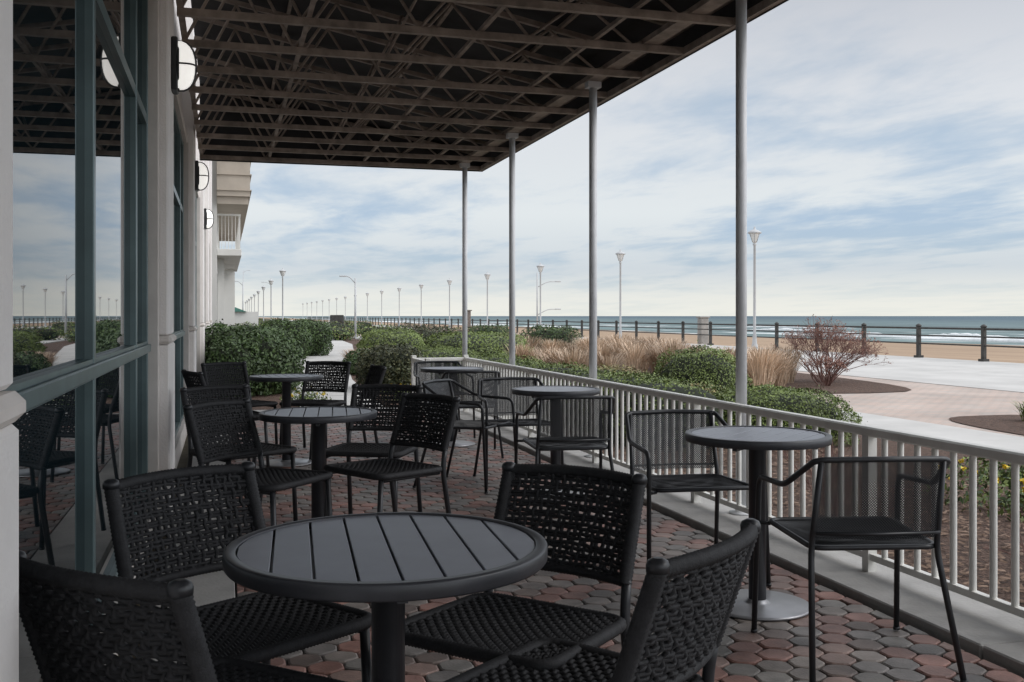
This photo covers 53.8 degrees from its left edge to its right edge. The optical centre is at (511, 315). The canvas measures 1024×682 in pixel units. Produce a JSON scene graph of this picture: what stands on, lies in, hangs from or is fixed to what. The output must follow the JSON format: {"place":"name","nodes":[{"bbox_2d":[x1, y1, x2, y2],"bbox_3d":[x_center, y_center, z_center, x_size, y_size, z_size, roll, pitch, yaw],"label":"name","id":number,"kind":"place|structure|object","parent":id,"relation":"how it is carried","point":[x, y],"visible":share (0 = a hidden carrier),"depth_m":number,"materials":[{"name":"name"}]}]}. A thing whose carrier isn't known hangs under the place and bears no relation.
{"place":"outdoors","nodes":[
{"label":"outdoors","id":0,"kind":"place"},
{"bbox_2d":[291,339,379,406],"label":"garden path","id":1,"kind":"structure","parent":0,"point":[334,353],"depth_m":28.33,"materials":[{"name":"concrete"}]},
{"bbox_2d":[118,317,1023,658],"bbox_3d":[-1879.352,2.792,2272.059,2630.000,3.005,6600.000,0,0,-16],"label":"ground","id":2,"kind":"structure","parent":0,"point":[1000,353],"depth_m":61.32,"materials":[{"name":"beige sand"}]},
{"bbox_2d":[0,0,211,681],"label":"walls","id":3,"kind":"structure","parent":2,"relation":"on","point":[169,26],"depth_m":5.95,"materials":[{"name":"beige paint"}]},
{"bbox_2d":[0,0,212,655],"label":"trim","id":4,"kind":"structure","parent":3,"relation":"attached to","point":[12,406],"depth_m":5.80,"materials":[{"name":"white paint"}]},
{"bbox_2d":[2,0,197,624],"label":"window frames","id":5,"kind":"structure","parent":4,"relation":"attached to","point":[36,390],"depth_m":4.13,"materials":[{"name":"metal"}]},
{"bbox_2d":[12,0,176,681],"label":"window glass","id":6,"kind":"object","parent":5,"relation":"in","point":[48,184],"visible":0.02,"depth_m":3.02,"materials":[{"name":"glass"}]},
{"bbox_2d":[171,36,196,94],"bbox_3d":[-2.061,-1.570,6.348,0.153,0.330,0.182,0,0,-16],"label":"wall sconce lamp","id":7,"kind":"object","parent":3,"relation":"attached to","point":[183,69],"visible":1,"depth_m":6.28,"materials":[{"name":"white glass"}]},
{"bbox_2d":[195,160,208,191],"bbox_3d":[-3.485,-1.570,11.349,0.153,0.330,0.182,0,0,-16],"label":"wall sconce lamp","id":8,"kind":"object","parent":3,"relation":"attached to","point":[201,176],"visible":1,"depth_m":11.28,"materials":[{"name":"white glass"}]},
{"bbox_2d":[204,208,213,229],"bbox_3d":[-4.910,-1.570,16.351,0.153,0.330,0.182,0,0,-16],"label":"wall sconce lamp","id":9,"kind":"object","parent":3,"relation":"attached to","point":[208,218],"visible":0.99,"depth_m":16.28,"materials":[{"name":"white glass"}]},
{"bbox_2d":[176,0,788,171],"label":"patio awning","id":10,"kind":"object","parent":3,"relation":"attached to","point":[450,85],"visible":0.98,"depth_m":9.29,"materials":[{"name":"metal"}]},
{"bbox_2d":[142,428,234,662],"bbox_3d":[-1.862,1.268,6.072,0.345,0.063,13.692,0,0,-16],"label":"concrete strip","id":11,"kind":"object","parent":2,"relation":"on","point":[213,587],"visible":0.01,"depth_m":4.66,"materials":[{"name":"grey concrete"}]},
{"bbox_2d":[19,550,346,681],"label":"woven rope chair","id":12,"kind":"object","parent":11,"relation":"on","point":[55,602],"visible":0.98,"depth_m":1.69,"materials":[{"name":"black fabric"}]},
{"bbox_2d":[181,369,269,466],"bbox_3d":[-2.278,0.830,7.960,0.604,0.815,0.501,0,0,-34],"label":"woven rope chair","id":13,"kind":"object","parent":11,"relation":"on","point":[193,379],"visible":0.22,"depth_m":7.81,"materials":[{"name":"black fabric"}]},
{"bbox_2d":[212,161,241,329],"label":"wing","id":14,"kind":"structure","parent":2,"relation":"on","point":[225,263],"depth_m":29.25,"materials":[{"name":"white paint"}]},
{"bbox_2d":[217,274,217,322],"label":"windows","id":15,"kind":"structure","parent":14,"relation":"attached to","point":[217,298],"depth_m":28.14,"materials":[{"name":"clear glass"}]},
{"bbox_2d":[217,214,240,248],"bbox_3d":[-9.207,-2.326,32.740,0.630,0.968,10.280,0,0,-16],"label":"balcony railing","id":16,"kind":"object","parent":14,"relation":"on","point":[237,240],"visible":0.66,"depth_m":27.86,"materials":[{"name":"white paint"}]},
{"bbox_2d":[217,161,251,240],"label":"soffit and upper storey","id":17,"kind":"structure","parent":14,"relation":"attached to","point":[234,191],"depth_m":27.12,"materials":[{"name":"beige paint"}]},
{"bbox_2d":[237,281,243,309],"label":"cobra street light","id":18,"kind":"object","parent":2,"relation":"on","point":[242,296],"visible":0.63,"depth_m":91.76,"materials":[{"name":"paint"}]},
{"bbox_2d":[235,307,257,325],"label":"pavilion","id":19,"kind":"structure","parent":2,"relation":"on","point":[242,316],"depth_m":61.89,"materials":[{"name":"white"}]},
{"bbox_2d":[256,290,259,317],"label":"street lamp","id":20,"kind":"object","parent":2,"relation":"on","point":[258,291],"visible":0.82,"depth_m":152.29,"materials":[{"name":"metal"}]},
{"bbox_2d":[262,285,265,320],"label":"street lamp","id":21,"kind":"object","parent":2,"relation":"on","point":[263,287],"visible":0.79,"depth_m":129.17,"materials":[{"name":"metal"}]},
{"bbox_2d":[268,279,273,319],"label":"street lamp","id":22,"kind":"object","parent":2,"relation":"on","point":[270,281],"visible":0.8,"depth_m":106.10,"materials":[{"name":"metal"}]},
{"bbox_2d":[279,268,285,319],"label":"street lamp","id":23,"kind":"object","parent":2,"relation":"on","point":[282,272],"visible":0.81,"depth_m":82.95,"materials":[{"name":"metal"}]},
{"bbox_2d":[211,373,397,409],"bbox_3d":[-8.678,1.268,35.792,3.320,0.001,46.400,0,0,-16],"label":"mulch bed","id":24,"kind":"object","parent":2,"relation":"on","point":[275,397],"depth_m":15.49,"materials":[{"name":"brown soil"}]},
{"bbox_2d":[205,319,305,396],"bbox_3d":[-4.354,0.669,16.681,1.909,1.259,2.736,0,0,-16],"label":"evergreen shrub","id":25,"kind":"object","parent":24,"relation":"on","point":[271,351],"visible":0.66,"depth_m":15.99,"materials":[{"name":"green plant"}]},
{"bbox_2d":[260,317,333,358],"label":"evergreen shrub","id":26,"kind":"object","parent":24,"relation":"on","point":[315,338],"visible":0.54,"depth_m":29.99,"materials":[{"name":"green plant"}]},
{"bbox_2d":[247,327,367,374],"bbox_3d":[-4.479,0.773,22.112,3.626,1.050,4.972,0,0,-16],"label":"evergreen shrub","id":27,"kind":"object","parent":24,"relation":"on","point":[352,358],"visible":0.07,"depth_m":21.68,"materials":[{"name":"green plant"}]},
{"bbox_2d":[354,342,423,391],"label":"evergreen shrub","id":28,"kind":"object","parent":24,"relation":"on","point":[394,360],"visible":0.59,"depth_m":16.40,"materials":[{"name":"green plant"}]},
{"bbox_2d":[330,315,343,323],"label":"information sign","id":29,"kind":"object","parent":2,"relation":"on","point":[334,318],"visible":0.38,"depth_m":61.44,"materials":[{"name":"metal"}]},
{"bbox_2d":[339,275,356,337],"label":"cobra street light","id":30,"kind":"object","parent":2,"relation":"on","point":[355,327],"visible":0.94,"depth_m":57.70,"materials":[{"name":"paint"}]},
{"bbox_2d":[235,318,498,340],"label":"distant shrubs","id":31,"kind":"object","parent":2,"relation":"on","point":[344,331],"visible":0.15,"depth_m":56.40,"materials":[{"name":"green plant"}]},
{"bbox_2d":[536,273,560,330],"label":"cobra street light","id":32,"kind":"object","parent":2,"relation":"on","point":[537,314],"visible":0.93,"depth_m":69.09,"materials":[{"name":"paint"}]},
{"bbox_2d":[232,426,1023,681],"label":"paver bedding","id":33,"kind":"object","parent":2,"relation":"on","point":[286,661],"visible":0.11,"depth_m":3.85,"materials":[{"name":"grey sand"}]},
{"bbox_2d":[254,406,1023,677],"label":"concrete kerb","id":34,"kind":"structure","parent":2,"relation":"on","point":[993,635],"depth_m":4.57,"materials":[{"name":"grey concrete"}]},
{"bbox_2d":[460,163,469,391],"bbox_3d":[-0.623,-0.386,13.319,0.150,3.252,0.150,0,0,-16],"label":"awning post","id":35,"kind":"object","parent":34,"relation":"on","point":[464,166],"visible":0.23,"depth_m":13.29,"materials":[{"name":"grey metal"}]},
{"bbox_2d":[506,133,518,418],"bbox_3d":[0.002,-0.386,11.126,0.150,3.252,0.150,0,0,-16],"label":"awning post","id":36,"kind":"object","parent":34,"relation":"on","point":[511,137],"visible":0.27,"depth_m":11.10,"materials":[{"name":"grey metal"}]},
{"bbox_2d":[584,81,600,457],"bbox_3d":[0.698,-0.386,8.683,0.150,3.252,0.150,0,0,-16],"label":"awning post","id":37,"kind":"object","parent":34,"relation":"on","point":[593,87],"visible":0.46,"depth_m":8.65,"materials":[{"name":"grey metal"}]},
{"bbox_2d":[411,355,1023,617],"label":"white railing","id":38,"kind":"object","parent":34,"relation":"on","point":[871,559],"visible":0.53,"depth_m":5.05,"materials":[{"name":"metal"}]},
{"bbox_2d":[729,0,748,515],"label":"awning post","id":39,"kind":"object","parent":34,"relation":"on","point":[741,201],"visible":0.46,"depth_m":6.16,"materials":[{"name":"grey metal"}]},
{"bbox_2d":[289,320,1023,392],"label":"boardwalk","id":40,"kind":"structure","parent":2,"relation":"on","point":[1001,376],"depth_m":22.86,"materials":[{"name":"concrete"}]},
{"bbox_2d":[366,292,368,319],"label":"street lamp","id":41,"kind":"object","parent":40,"relation":"on","point":[367,293],"visible":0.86,"depth_m":145.81,"materials":[{"name":"metal"}]},
{"bbox_2d":[380,290,382,324],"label":"street lamp","id":42,"kind":"object","parent":40,"relation":"on","point":[381,291],"visible":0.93,"depth_m":132.49,"materials":[{"name":"metal"}]},
{"bbox_2d":[397,287,400,325],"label":"street lamp","id":43,"kind":"object","parent":40,"relation":"on","point":[399,289],"visible":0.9,"depth_m":119.17,"materials":[{"name":"metal"}]},
{"bbox_2d":[419,283,422,325],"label":"street lamp","id":44,"kind":"object","parent":40,"relation":"on","point":[421,285],"visible":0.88,"depth_m":105.85,"materials":[{"name":"metal"}]},
{"bbox_2d":[447,278,451,327],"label":"street lamp","id":45,"kind":"object","parent":40,"relation":"on","point":[449,280],"visible":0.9,"depth_m":92.52,"materials":[{"name":"metal"}]},
{"bbox_2d":[484,272,490,324],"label":"street lamp","id":46,"kind":"object","parent":40,"relation":"on","point":[487,275],"visible":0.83,"depth_m":79.20,"materials":[{"name":"metal"}]},
{"bbox_2d":[536,262,543,324],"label":"street lamp","id":47,"kind":"object","parent":40,"relation":"on","point":[540,266],"visible":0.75,"depth_m":65.88,"materials":[{"name":"metal"}]},
{"bbox_2d":[615,249,624,338],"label":"street lamp","id":48,"kind":"object","parent":40,"relation":"on","point":[620,254],"visible":0.9,"depth_m":52.56,"materials":[{"name":"metal"}]},
{"bbox_2d":[307,317,1023,361],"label":"boardwalk fence","id":49,"kind":"object","parent":40,"relation":"on","point":[983,336],"visible":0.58,"depth_m":38.05,"materials":[{"name":"metal"}]},
{"bbox_2d":[748,226,761,347],"bbox_3d":[9.447,-1.110,39.291,0.540,4.760,0.526,0,0,-16],"label":"street lamp","id":50,"kind":"object","parent":40,"relation":"on","point":[754,233],"visible":0.95,"depth_m":39.24,"materials":[{"name":"metal"}]},
{"bbox_2d":[342,338,1023,606],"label":"mulch bed","id":51,"kind":"object","parent":2,"relation":"on","point":[982,557],"depth_m":6.42,"materials":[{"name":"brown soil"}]},
{"bbox_2d":[355,326,429,350],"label":"round shrub","id":52,"kind":"object","parent":51,"relation":"on","point":[393,336],"visible":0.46,"depth_m":25.93,"materials":[{"name":"green plant"}]},
{"bbox_2d":[337,326,475,358],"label":"ornamental grass","id":53,"kind":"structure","parent":51,"relation":"on","point":[345,352],"depth_m":25.26,"materials":[{"name":"beige plant"}]},
{"bbox_2d":[386,322,461,344],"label":"evergreen shrub","id":54,"kind":"object","parent":51,"relation":"on","point":[424,330],"visible":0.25,"depth_m":27.43,"materials":[{"name":"green plant"}]},
{"bbox_2d":[422,328,533,356],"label":"round shrub","id":55,"kind":"object","parent":51,"relation":"on","point":[481,341],"visible":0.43,"depth_m":23.74,"materials":[{"name":"green plant"}]},
{"bbox_2d":[417,345,735,450],"bbox_3d":[-0.058,0.917,15.642,1.590,0.727,13.228,0,0,-16],"label":"trimmed hedge","id":56,"kind":"object","parent":51,"relation":"on","point":[657,383],"visible":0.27,"depth_m":10.96,"materials":[{"name":"green plant"}]},
{"bbox_2d":[279,383,1023,522],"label":"flowering ground cover","id":57,"kind":"object","parent":51,"relation":"on","point":[1004,475],"visible":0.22,"depth_m":7.07,"materials":[{"name":"green plant"}]},
{"bbox_2d":[291,384,1023,492],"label":"yellow flowers","id":58,"kind":"object","parent":57,"relation":"on","point":[1004,466],"visible":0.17,"depth_m":6.86,"materials":[{"name":"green plant"}]},
{"bbox_2d":[579,363,726,394],"bbox_3d":[1.688,1.013,14.079,2.192,0.543,5.879,0,0,-16],"label":"ground cover","id":59,"kind":"object","parent":51,"relation":"on","point":[632,370],"visible":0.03,"depth_m":15.67,"materials":[{"name":"green plant"}]},
{"bbox_2d":[650,340,753,391],"bbox_3d":[2.589,0.802,13.948,1.421,0.956,1.708,0,0,-16],"label":"round shrub","id":60,"kind":"object","parent":51,"relation":"on","point":[707,366],"visible":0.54,"depth_m":13.51,"materials":[{"name":"green plant"}]},
{"bbox_2d":[712,382,862,446],"bbox_3d":[2.647,0.974,10.323,1.601,0.612,1.793,0,0,-16],"label":"trimmed hedge","id":61,"kind":"object","parent":51,"relation":"on","point":[798,400],"visible":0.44,"depth_m":9.84,"materials":[{"name":"green plant"}]},
{"bbox_2d":[774,438,860,485],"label":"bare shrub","id":62,"kind":"object","parent":51,"relation":"on","point":[810,455],"visible":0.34,"depth_m":7.58,"materials":[{"name":"brown plant"}]},
{"bbox_2d":[799,468,912,516],"bbox_3d":[2.046,1.081,5.999,0.653,0.388,0.458,0,0,22],"label":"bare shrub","id":63,"kind":"object","parent":51,"relation":"on","point":[807,489],"visible":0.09,"depth_m":5.97,"materials":[{"name":"brown plant"}]},
{"bbox_2d":[983,502,1023,564],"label":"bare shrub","id":64,"kind":"object","parent":51,"relation":"on","point":[1010,540],"visible":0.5,"depth_m":4.47,"materials":[{"name":"brown plant"}]},
{"bbox_2d":[358,334,1023,436],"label":"brick walkway","id":65,"kind":"structure","parent":2,"relation":"on","point":[933,403],"depth_m":14.71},
{"bbox_2d":[467,310,471,328],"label":"wooden post","id":66,"kind":"object","parent":65,"relation":"on","point":[468,318],"visible":0.5,"depth_m":53.41,"materials":[{"name":"brown wood"}]},
{"bbox_2d":[587,365,911,392],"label":"mulch island","id":67,"kind":"structure","parent":65,"relation":"on","point":[837,385],"depth_m":18.15,"materials":[{"name":"brown soil"}]},
{"bbox_2d":[468,324,584,349],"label":"evergreen shrub","id":68,"kind":"object","parent":67,"relation":"on","point":[559,333],"visible":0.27,"depth_m":29.60,"materials":[{"name":"green plant"}]},
{"bbox_2d":[501,332,809,387],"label":"ornamental grass","id":69,"kind":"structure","parent":67,"relation":"on","point":[778,367],"depth_m":20.59,"materials":[{"name":"beige plant"}]},
{"bbox_2d":[801,354,849,385],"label":"bare shrub","id":70,"kind":"object","parent":67,"relation":"on","point":[837,366],"visible":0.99,"depth_m":18.06,"materials":[{"name":"brown plant"}]},
{"bbox_2d":[771,314,890,381],"bbox_3d":[6.047,0.621,19.202,1.748,1.317,2.029,0,0,-42],"label":"bare shrub","id":71,"kind":"object","parent":67,"relation":"on","point":[823,343],"visible":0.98,"depth_m":19.04,"materials":[{"name":"brown plant"}]},
{"bbox_2d":[949,415,1023,434],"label":"mulch island","id":72,"kind":"structure","parent":65,"relation":"on","point":[1010,423],"depth_m":11.85,"materials":[{"name":"brown soil"}]},
{"bbox_2d":[1011,400,1023,420],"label":"green grass tuft","id":73,"kind":"object","parent":72,"relation":"on","point":[1021,409],"visible":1,"depth_m":12.02,"materials":[{"name":"green plant"}]},
{"bbox_2d":[696,316,709,344],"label":"stone pillar","id":74,"kind":"structure","parent":2,"relation":"on","point":[704,339],"depth_m":46.52,"materials":[{"name":"stone"}]},
{"bbox_2d":[220,0,1023,315],"label":"sky","id":75,"kind":"structure","parent":0,"point":[885,138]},
{"bbox_2d":[231,412,1023,681],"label":"paver patio","id":76,"kind":"structure","parent":0,"point":[469,496],"depth_m":4.26,"materials":[{"name":"brown brick"}]},
{"bbox_2d":[102,461,370,681],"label":"woven rope chair","id":77,"kind":"object","parent":76,"relation":"on","point":[264,628],"visible":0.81,"depth_m":2.69,"materials":[{"name":"black fabric"}]},
{"bbox_2d":[179,384,297,537],"bbox_3d":[-1.627,0.830,5.957,0.604,0.815,0.501,0,0,44],"label":"woven rope chair","id":78,"kind":"object","parent":76,"relation":"on","point":[268,449],"visible":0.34,"depth_m":6.01,"materials":[{"name":"black fabric"}]},
{"bbox_2d":[201,361,277,444],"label":"woven rope chair","id":79,"kind":"object","parent":76,"relation":"on","point":[210,373],"visible":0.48,"depth_m":9.23,"materials":[{"name":"black fabric"}]},
{"bbox_2d":[183,398,332,576],"bbox_3d":[-1.240,0.830,4.910,0.604,0.815,0.501,0,0,25],"label":"woven rope chair","id":80,"kind":"object","parent":76,"relation":"on","point":[271,481],"visible":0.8,"depth_m":4.98,"materials":[{"name":"black fabric"}]},
{"bbox_2d":[249,374,322,466],"bbox_3d":[-1.894,0.869,8.475,0.610,0.735,0.610,0,0,-21],"label":"round slatted table","id":81,"kind":"object","parent":76,"relation":"on","point":[286,380],"visible":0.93,"depth_m":8.44,"materials":[{"name":"metal"}]},
{"bbox_2d":[279,361,350,454],"bbox_3d":[-1.782,0.830,9.220,0.501,0.815,0.604,0,0,14],"label":"woven rope chair","id":82,"kind":"object","parent":76,"relation":"on","point":[342,383],"visible":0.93,"depth_m":9.41,"materials":[{"name":"black fabric"}]},
{"bbox_2d":[259,406,376,517],"bbox_3d":[-1.015,0.869,5.294,0.610,0.735,0.610,0,0,-10],"label":"round slatted table","id":83,"kind":"object","parent":76,"relation":"on","point":[318,418],"visible":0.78,"depth_m":5.26,"materials":[{"name":"metal"}]},
{"bbox_2d":[309,364,386,459],"bbox_3d":[-1.369,0.830,8.507,0.604,0.815,0.501,0,0,-22],"label":"woven rope chair","id":84,"kind":"object","parent":76,"relation":"on","point":[375,374],"visible":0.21,"depth_m":8.67,"materials":[{"name":"black fabric"}]},
{"bbox_2d":[326,384,422,513],"bbox_3d":[-0.820,0.830,6.012,0.501,0.815,0.604,0,0,11],"label":"woven rope chair","id":85,"kind":"object","parent":76,"relation":"on","point":[348,449],"visible":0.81,"depth_m":6.21,"materials":[{"name":"black fabric"}]},
{"bbox_2d":[223,512,547,681],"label":"round slatted table","id":86,"kind":"object","parent":76,"relation":"on","point":[388,566],"visible":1,"depth_m":2.15,"materials":[{"name":"metal"}]},
{"bbox_2d":[324,392,460,516],"bbox_3d":[-0.611,0.830,5.266,0.501,0.815,0.604,0,0,44],"label":"woven rope chair","id":87,"kind":"object","parent":76,"relation":"on","point":[390,469],"visible":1,"depth_m":5.35,"materials":[{"name":"black fabric"}]},
{"bbox_2d":[413,361,475,437],"bbox_3d":[-0.732,0.856,10.418,0.596,0.765,0.605,0,0,-16],"label":"steel armchair","id":88,"kind":"object","parent":76,"relation":"on","point":[418,364],"visible":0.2,"depth_m":10.62,"materials":[{"name":"grey metal"}]},
{"bbox_2d":[420,366,483,446],"bbox_3d":[-0.579,0.869,9.734,0.610,0.735,0.610,0,0,24],"label":"round slatted table","id":89,"kind":"object","parent":76,"relation":"on","point":[442,370],"visible":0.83,"depth_m":9.67,"materials":[{"name":"metal"}]},
{"bbox_2d":[412,379,514,493],"bbox_3d":[-0.337,0.856,7.404,0.605,0.765,0.596,0,0,23],"label":"steel armchair","id":90,"kind":"object","parent":76,"relation":"on","point":[430,387],"visible":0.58,"depth_m":7.51,"materials":[{"name":"grey metal"}]},
{"bbox_2d":[432,371,503,457],"bbox_3d":[-0.388,0.856,9.019,0.596,0.765,0.605,0,0,-10],"label":"steel armchair","id":91,"kind":"object","parent":76,"relation":"on","point":[467,396],"visible":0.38,"depth_m":8.78,"materials":[{"name":"grey metal"}]},
{"bbox_2d":[473,377,563,487],"bbox_3d":[0.029,0.856,7.567,0.596,0.765,0.605,0,0,-13],"label":"steel armchair","id":92,"kind":"object","parent":76,"relation":"on","point":[522,422],"visible":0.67,"depth_m":7.77,"materials":[{"name":"grey metal"}]},
{"bbox_2d":[405,461,646,670],"bbox_3d":[0.034,0.830,2.611,0.501,0.815,0.604,0,0,33],"label":"woven rope chair","id":93,"kind":"object","parent":76,"relation":"on","point":[485,626],"visible":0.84,"depth_m":2.70,"materials":[{"name":"black fabric"}]},
{"bbox_2d":[512,385,599,500],"bbox_3d":[0.302,0.869,6.969,0.610,0.735,0.610,0,0,39],"label":"round slatted table","id":94,"kind":"object","parent":76,"relation":"on","point":[546,390],"visible":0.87,"depth_m":6.91,"materials":[{"name":"metal"}]},
{"bbox_2d":[514,395,621,519],"bbox_3d":[0.345,0.856,6.264,0.596,0.765,0.605,0,0,-9],"label":"steel armchair","id":95,"kind":"object","parent":76,"relation":"on","point":[562,442],"visible":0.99,"depth_m":6.04,"materials":[{"name":"grey metal"}]},
{"bbox_2d":[444,518,760,681],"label":"woven rope chair","id":96,"kind":"object","parent":76,"relation":"on","point":[693,613],"visible":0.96,"depth_m":1.90,"materials":[{"name":"black fabric"}]},
{"bbox_2d":[617,409,770,585],"bbox_3d":[0.844,0.856,4.857,0.596,0.765,0.605,0,0,-10],"label":"steel armchair","id":97,"kind":"object","parent":76,"relation":"on","point":[717,482],"visible":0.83,"depth_m":5.06,"materials":[{"name":"grey metal"}]},
{"bbox_2d":[685,426,831,620],"bbox_3d":[1.049,0.869,4.312,0.610,0.735,0.610,0,0,34],"label":"round slatted table","id":98,"kind":"object","parent":76,"relation":"on","point":[757,442],"visible":0.94,"depth_m":4.28,"materials":[{"name":"metal"}]},
{"bbox_2d":[751,456,967,681],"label":"steel armchair","id":99,"kind":"object","parent":76,"relation":"on","point":[813,533],"visible":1,"depth_m":3.45,"materials":[{"name":"grey metal"}]},
{"bbox_2d":[259,316,1023,345],"bbox_3d":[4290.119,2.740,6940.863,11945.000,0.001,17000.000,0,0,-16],"label":"sea","id":100,"kind":"structure","parent":0,"point":[967,321],"depth_m":419.68,"materials":[{"name":"liquid"}]},
{"bbox_2d":[747,326,1023,342],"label":"wave crest","id":101,"kind":"object","parent":100,"relation":"on","point":[784,328],"visible":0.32,"depth_m":130.40,"materials":[{"name":"liquid"}]},
{"bbox_2d":[351,336,1023,451],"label":"concrete path","id":102,"kind":"structure","parent":0,"point":[1010,442],"depth_m":10.87,"materials":[{"name":"beige concrete"}]}
]}

